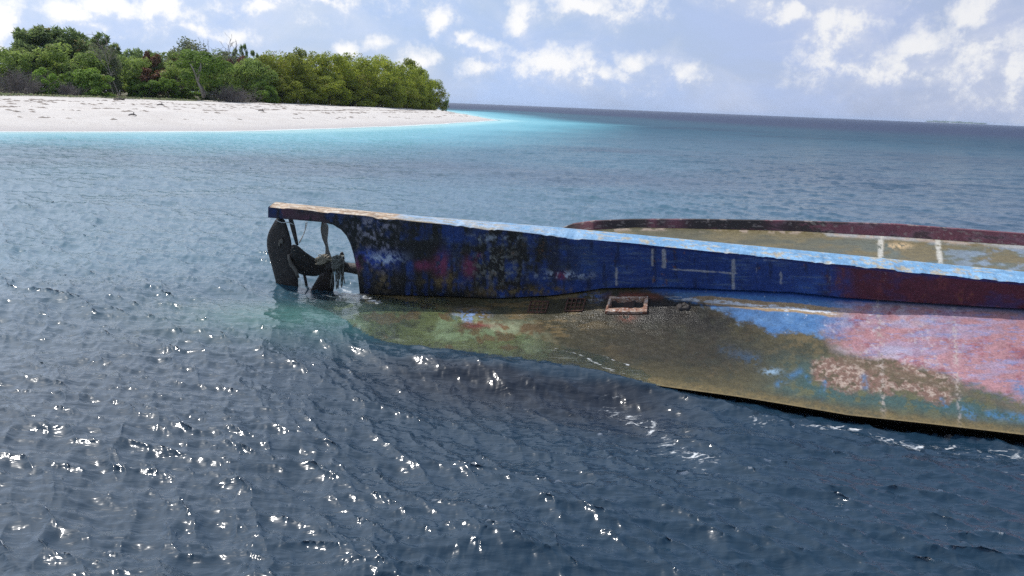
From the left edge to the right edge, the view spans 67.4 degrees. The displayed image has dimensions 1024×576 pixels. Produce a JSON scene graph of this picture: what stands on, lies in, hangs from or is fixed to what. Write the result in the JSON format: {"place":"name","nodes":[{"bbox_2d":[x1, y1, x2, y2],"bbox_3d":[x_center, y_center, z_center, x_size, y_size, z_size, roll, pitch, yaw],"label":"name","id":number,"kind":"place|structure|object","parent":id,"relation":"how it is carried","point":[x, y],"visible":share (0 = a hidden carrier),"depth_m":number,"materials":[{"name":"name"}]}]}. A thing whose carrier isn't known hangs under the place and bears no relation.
{"place":"outdoors","nodes":[
{"label":"outdoors","id":0,"kind":"place"},
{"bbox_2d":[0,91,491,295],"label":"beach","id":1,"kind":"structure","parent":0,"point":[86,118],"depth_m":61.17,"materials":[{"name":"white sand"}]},
{"bbox_2d":[0,46,33,92],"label":"broadleaf tree","id":2,"kind":"object","parent":1,"relation":"on","point":[5,53],"visible":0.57,"depth_m":80.93,"materials":[{"name":"green plant"}]},
{"bbox_2d":[0,67,59,94],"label":"bare bush","id":3,"kind":"object","parent":1,"relation":"on","point":[20,85],"visible":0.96,"depth_m":73.36,"materials":[{"name":"grey plant"}]},
{"bbox_2d":[2,45,62,93],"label":"broadleaf tree","id":4,"kind":"object","parent":1,"relation":"on","point":[40,63],"visible":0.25,"depth_m":83.77,"materials":[{"name":"green plant"}]},
{"bbox_2d":[1,23,77,85],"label":"tall tree","id":5,"kind":"object","parent":1,"relation":"on","point":[23,37],"visible":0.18,"depth_m":87.29,"materials":[{"name":"green plant"}]},
{"bbox_2d":[30,67,60,94],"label":"leafy bush","id":6,"kind":"object","parent":1,"relation":"on","point":[53,77],"visible":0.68,"depth_m":76.27,"materials":[{"name":"green plant"}]},
{"bbox_2d":[27,25,100,87],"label":"tall tree","id":7,"kind":"object","parent":1,"relation":"on","point":[81,46],"visible":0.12,"depth_m":89.28,"materials":[{"name":"green plant"}]},
{"bbox_2d":[57,71,82,94],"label":"leafy bush","id":8,"kind":"object","parent":1,"relation":"on","point":[63,77],"visible":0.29,"depth_m":79.03,"materials":[{"name":"green plant"}]},
{"bbox_2d":[31,42,111,87],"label":"broadleaf tree","id":9,"kind":"object","parent":1,"relation":"on","point":[52,54],"visible":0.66,"depth_m":83.76,"materials":[{"name":"green plant"}]},
{"bbox_2d":[52,81,90,95],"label":"bare bush","id":10,"kind":"object","parent":1,"relation":"on","point":[64,90],"visible":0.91,"depth_m":76.67,"materials":[{"name":"grey plant"}]},
{"bbox_2d":[68,67,115,96],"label":"leafy bush","id":11,"kind":"object","parent":1,"relation":"on","point":[81,76],"visible":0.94,"depth_m":78.56,"materials":[{"name":"green plant"}]},
{"bbox_2d":[0,92,196,100],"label":"ground cover","id":12,"kind":"object","parent":1,"relation":"on","point":[83,96],"visible":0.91,"depth_m":77.24,"materials":[{"name":"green plant"}]},
{"bbox_2d":[71,31,125,92],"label":"tall tree","id":13,"kind":"object","parent":1,"relation":"on","point":[98,36],"visible":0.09,"depth_m":95.40,"materials":[{"name":"green plant"}]},
{"bbox_2d":[84,34,119,95],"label":"leaning tree","id":14,"kind":"object","parent":1,"relation":"on","point":[106,58],"visible":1,"depth_m":80.98,"materials":[{"name":"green plant"}]},
{"bbox_2d":[88,43,122,95],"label":"dull tree","id":15,"kind":"object","parent":1,"relation":"on","point":[113,62],"visible":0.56,"depth_m":86.88,"materials":[{"name":"green plant"}]},
{"bbox_2d":[94,39,129,92],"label":"tall tree","id":16,"kind":"object","parent":1,"relation":"on","point":[116,46],"visible":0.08,"depth_m":98.77,"materials":[{"name":"green plant"}]},
{"bbox_2d":[102,54,151,96],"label":"broadleaf tree","id":17,"kind":"object","parent":1,"relation":"on","point":[136,63],"visible":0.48,"depth_m":90.30,"materials":[{"name":"green plant"}]},
{"bbox_2d":[125,78,153,97],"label":"leafy bush","id":18,"kind":"object","parent":1,"relation":"on","point":[129,90],"visible":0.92,"depth_m":89.67,"materials":[{"name":"green plant"}]},
{"bbox_2d":[122,47,157,90],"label":"tall tree","id":19,"kind":"object","parent":1,"relation":"on","point":[137,54],"visible":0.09,"depth_m":101.44,"materials":[{"name":"green plant"}]},
{"bbox_2d":[134,80,163,97],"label":"leafy bush","id":20,"kind":"object","parent":1,"relation":"on","point":[155,86],"visible":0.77,"depth_m":89.81,"materials":[{"name":"green plant"}]},
{"bbox_2d":[136,51,163,95],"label":"withered tree","id":21,"kind":"object","parent":1,"relation":"on","point":[154,60],"visible":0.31,"depth_m":98.55,"materials":[{"name":"brown plant"}]},
{"bbox_2d":[136,67,167,87],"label":"withered tree","id":22,"kind":"object","parent":1,"relation":"on","point":[145,73],"visible":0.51,"depth_m":91.22,"materials":[{"name":"brown plant"}]},
{"bbox_2d":[148,51,179,94],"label":"broadleaf tree","id":23,"kind":"object","parent":1,"relation":"on","point":[162,63],"visible":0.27,"depth_m":99.97,"materials":[{"name":"green plant"}]},
{"bbox_2d":[158,78,180,98],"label":"leafy bush","id":24,"kind":"object","parent":1,"relation":"on","point":[170,87],"visible":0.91,"depth_m":90.17,"materials":[{"name":"green plant"}]},
{"bbox_2d":[150,61,193,95],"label":"broadleaf tree","id":25,"kind":"object","parent":1,"relation":"on","point":[171,73],"visible":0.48,"depth_m":92.51,"materials":[{"name":"green plant"}]},
{"bbox_2d":[160,52,203,95],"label":"broadleaf tree","id":26,"kind":"object","parent":1,"relation":"on","point":[163,54],"visible":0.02,"depth_m":118.06,"materials":[{"name":"green plant"}]},
{"bbox_2d":[163,36,210,96],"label":"dull tree","id":27,"kind":"object","parent":1,"relation":"on","point":[193,46],"visible":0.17,"depth_m":106.99,"materials":[{"name":"green plant"}]},
{"bbox_2d":[170,86,205,99],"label":"leafy bush","id":28,"kind":"object","parent":1,"relation":"on","point":[187,92],"visible":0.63,"depth_m":96.80,"materials":[{"name":"green plant"}]},
{"bbox_2d":[172,49,234,97],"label":"forked tree","id":29,"kind":"object","parent":1,"relation":"on","point":[213,70],"visible":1,"depth_m":89.63,"materials":[{"name":"green plant"}]},
{"bbox_2d":[198,86,220,100],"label":"leafy bush","id":30,"kind":"object","parent":1,"relation":"on","point":[210,89],"visible":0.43,"depth_m":97.14,"materials":[{"name":"green plant"}]},
{"bbox_2d":[187,48,236,96],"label":"broadleaf tree","id":31,"kind":"object","parent":1,"relation":"on","point":[215,50],"visible":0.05,"depth_m":119.04,"materials":[{"name":"green plant"}]},
{"bbox_2d":[201,51,236,100],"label":"dull tree","id":32,"kind":"object","parent":1,"relation":"on","point":[229,57],"visible":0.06,"depth_m":103.07,"materials":[{"name":"green plant"}]},
{"bbox_2d":[198,34,247,98],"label":"bare tree","id":33,"kind":"object","parent":1,"relation":"on","point":[225,50],"visible":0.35,"depth_m":103.19,"materials":[{"name":"plant"}]},
{"bbox_2d":[200,64,248,99],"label":"broadleaf tree","id":34,"kind":"object","parent":1,"relation":"on","point":[232,80],"visible":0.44,"depth_m":97.44,"materials":[{"name":"green plant"}]},
{"bbox_2d":[205,83,261,102],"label":"bare bush","id":35,"kind":"object","parent":1,"relation":"on","point":[227,93],"visible":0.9,"depth_m":91.53,"materials":[{"name":"grey plant"}]},
{"bbox_2d":[231,48,237,63],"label":"pointed tree","id":36,"kind":"object","parent":1,"relation":"on","point":[236,51],"visible":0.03,"depth_m":105.63,"materials":[{"name":"green plant"}]},
{"bbox_2d":[223,56,248,85],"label":"withered tree","id":37,"kind":"object","parent":1,"relation":"on","point":[238,59],"visible":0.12,"depth_m":101.32,"materials":[{"name":"green plant"}]},
{"bbox_2d":[0,98,477,119],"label":"seaweed","id":38,"kind":"object","parent":1,"relation":"on","point":[43,100],"visible":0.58,"depth_m":70.71,"materials":[{"name":"plant"}]},
{"bbox_2d":[239,43,251,91],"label":"pointed tree","id":39,"kind":"object","parent":1,"relation":"on","point":[243,47],"visible":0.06,"depth_m":107.58,"materials":[{"name":"green plant"}]},
{"bbox_2d":[250,50,258,73],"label":"pointed tree","id":40,"kind":"object","parent":1,"relation":"on","point":[252,52],"visible":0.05,"depth_m":109.05,"materials":[{"name":"green plant"}]},
{"bbox_2d":[236,58,278,101],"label":"broadleaf tree","id":41,"kind":"object","parent":1,"relation":"on","point":[254,67],"visible":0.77,"depth_m":99.35,"materials":[{"name":"green plant"}]},
{"bbox_2d":[250,80,279,103],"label":"leafy bush","id":42,"kind":"object","parent":1,"relation":"on","point":[269,93],"visible":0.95,"depth_m":97.33,"materials":[{"name":"green plant"}]},
{"bbox_2d":[246,54,297,102],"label":"beach tree","id":43,"kind":"object","parent":1,"relation":"on","point":[275,65],"visible":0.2,"depth_m":103.22,"materials":[{"name":"green plant"}]},
{"bbox_2d":[262,50,290,66],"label":"beach tree","id":44,"kind":"object","parent":1,"relation":"on","point":[269,54],"depth_m":121.13,"materials":[{"name":"green plant"}]},
{"bbox_2d":[260,76,304,103],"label":"beach tree","id":45,"kind":"object","parent":1,"relation":"on","point":[290,91],"visible":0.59,"depth_m":101.88,"materials":[{"name":"green plant"}]},
{"bbox_2d":[268,51,318,103],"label":"beach tree","id":46,"kind":"object","parent":1,"relation":"on","point":[296,61],"visible":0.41,"depth_m":106.80,"materials":[{"name":"green plant"}]},
{"bbox_2d":[287,46,313,72],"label":"beach tree","id":47,"kind":"object","parent":1,"relation":"on","point":[301,53],"visible":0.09,"depth_m":124.91,"materials":[{"name":"green plant"}]},
{"bbox_2d":[293,80,328,104],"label":"beach tree","id":48,"kind":"object","parent":1,"relation":"on","point":[321,94],"visible":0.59,"depth_m":106.96,"materials":[{"name":"green plant"}]},
{"bbox_2d":[293,54,339,104],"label":"beach tree","id":49,"kind":"object","parent":1,"relation":"on","point":[323,63],"visible":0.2,"depth_m":111.65,"materials":[{"name":"green plant"}]},
{"bbox_2d":[307,50,341,76],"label":"beach tree","id":50,"kind":"object","parent":1,"relation":"on","point":[312,56],"visible":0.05,"depth_m":128.98,"materials":[{"name":"green plant"}]},
{"bbox_2d":[309,75,353,105],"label":"beach tree","id":51,"kind":"object","parent":1,"relation":"on","point":[337,100],"visible":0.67,"depth_m":110.57,"materials":[{"name":"green plant"}]},
{"bbox_2d":[309,54,359,105],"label":"beach tree","id":52,"kind":"object","parent":1,"relation":"on","point":[338,60],"visible":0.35,"depth_m":113.37,"materials":[{"name":"green plant"}]},
{"bbox_2d":[331,52,366,80],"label":"beach tree","id":53,"kind":"object","parent":1,"relation":"on","point":[351,59],"visible":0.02,"depth_m":132.13,"materials":[{"name":"green plant"}]},
{"bbox_2d":[331,78,380,106],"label":"beach tree","id":54,"kind":"object","parent":1,"relation":"on","point":[367,101],"visible":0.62,"depth_m":113.99,"materials":[{"name":"green plant"}]},
{"bbox_2d":[338,56,386,106],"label":"beach tree","id":55,"kind":"object","parent":1,"relation":"on","point":[363,64],"visible":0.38,"depth_m":117.28,"materials":[{"name":"green plant"}]},
{"bbox_2d":[354,79,402,107],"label":"beach tree","id":56,"kind":"object","parent":1,"relation":"on","point":[385,99],"visible":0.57,"depth_m":119.53,"materials":[{"name":"green plant"}]},
{"bbox_2d":[364,54,402,81],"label":"beach tree","id":57,"kind":"object","parent":1,"relation":"on","point":[382,64],"visible":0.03,"depth_m":139.91,"materials":[{"name":"green plant"}]},
{"bbox_2d":[360,56,407,107],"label":"beach tree","id":58,"kind":"object","parent":1,"relation":"on","point":[389,75],"visible":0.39,"depth_m":122.85,"materials":[{"name":"green plant"}]},
{"bbox_2d":[380,61,428,108],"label":"beach tree","id":59,"kind":"object","parent":1,"relation":"on","point":[419,87],"visible":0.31,"depth_m":130.43,"materials":[{"name":"green plant"}]},
{"bbox_2d":[388,83,424,108],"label":"beach tree","id":60,"kind":"object","parent":1,"relation":"on","point":[412,103],"visible":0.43,"depth_m":126.89,"materials":[{"name":"green plant"}]},
{"bbox_2d":[393,57,428,80],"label":"beach tree","id":61,"kind":"object","parent":1,"relation":"on","point":[408,62],"visible":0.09,"depth_m":145.43,"materials":[{"name":"green plant"}]},
{"bbox_2d":[405,90,436,109],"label":"beach tree","id":62,"kind":"object","parent":1,"relation":"on","point":[433,107],"visible":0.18,"depth_m":135.61,"materials":[{"name":"green plant"}]},
{"bbox_2d":[404,66,439,109],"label":"beach tree","id":63,"kind":"object","parent":1,"relation":"on","point":[431,83],"visible":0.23,"depth_m":138.54,"materials":[{"name":"green plant"}]},
{"bbox_2d":[423,79,450,110],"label":"beach tree","id":64,"kind":"object","parent":1,"relation":"on","point":[440,102],"visible":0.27,"depth_m":143.92,"materials":[{"name":"green plant"}]},
{"bbox_2d":[443,99,448,110],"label":"broadleaf tree","id":65,"kind":"object","parent":1,"relation":"on","point":[445,103],"visible":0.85,"depth_m":145.72,"materials":[{"name":"green plant"}]},
{"bbox_2d":[0,86,1023,575],"bbox_3d":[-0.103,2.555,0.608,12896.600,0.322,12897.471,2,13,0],"label":"sea","id":66,"kind":"structure","parent":0,"point":[188,386],"depth_m":7.03,"materials":[{"name":"liquid"}]},
{"bbox_2d":[267,202,1023,444],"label":"shipwreck","id":67,"kind":"object","parent":66,"relation":"in","point":[904,328],"visible":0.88,"depth_m":8.91,"materials":[{"name":"paint"}]},
{"bbox_2d":[276,220,307,242],"bbox_3d":[-3.046,-0.767,10.665,0.374,0.362,0.218,-10,18,-42],"label":"thin line","id":68,"kind":"object","parent":67,"relation":"hanging from","point":[292,224],"visible":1,"depth_m":10.69,"materials":[{"name":"grey fabric"}]},
{"bbox_2d":[315,254,331,264],"bbox_3d":[-2.622,-0.396,10.705,0.272,0.197,0.315,2,13,0],"label":"tangled rope","id":69,"kind":"object","parent":67,"relation":"on","point":[323,259],"visible":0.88,"depth_m":10.59,"materials":[{"name":"beige fabric"}]},
{"bbox_2d":[330,255,344,289],"bbox_3d":[-2.427,-0.230,10.704,0.225,0.538,0.414,1,13,-6],"label":"tangled rope","id":70,"kind":"object","parent":67,"relation":"hanging from","point":[337,262],"visible":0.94,"depth_m":10.59,"materials":[{"name":"grey fabric"}]},
{"bbox_2d":[0,0,1023,125],"label":"sky","id":71,"kind":"structure","parent":0,"point":[889,60],"materials":[{"name":"blue"}]},
{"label":"far island","id":72,"kind":"structure","parent":0,"visible":0},
{"bbox_2d":[926,121,986,123],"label":"distant wood","id":73,"kind":"object","parent":72,"relation":"on","point":[956,122],"visible":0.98,"depth_m":5231.88,"materials":[{"name":"grey plant"}]}
]}

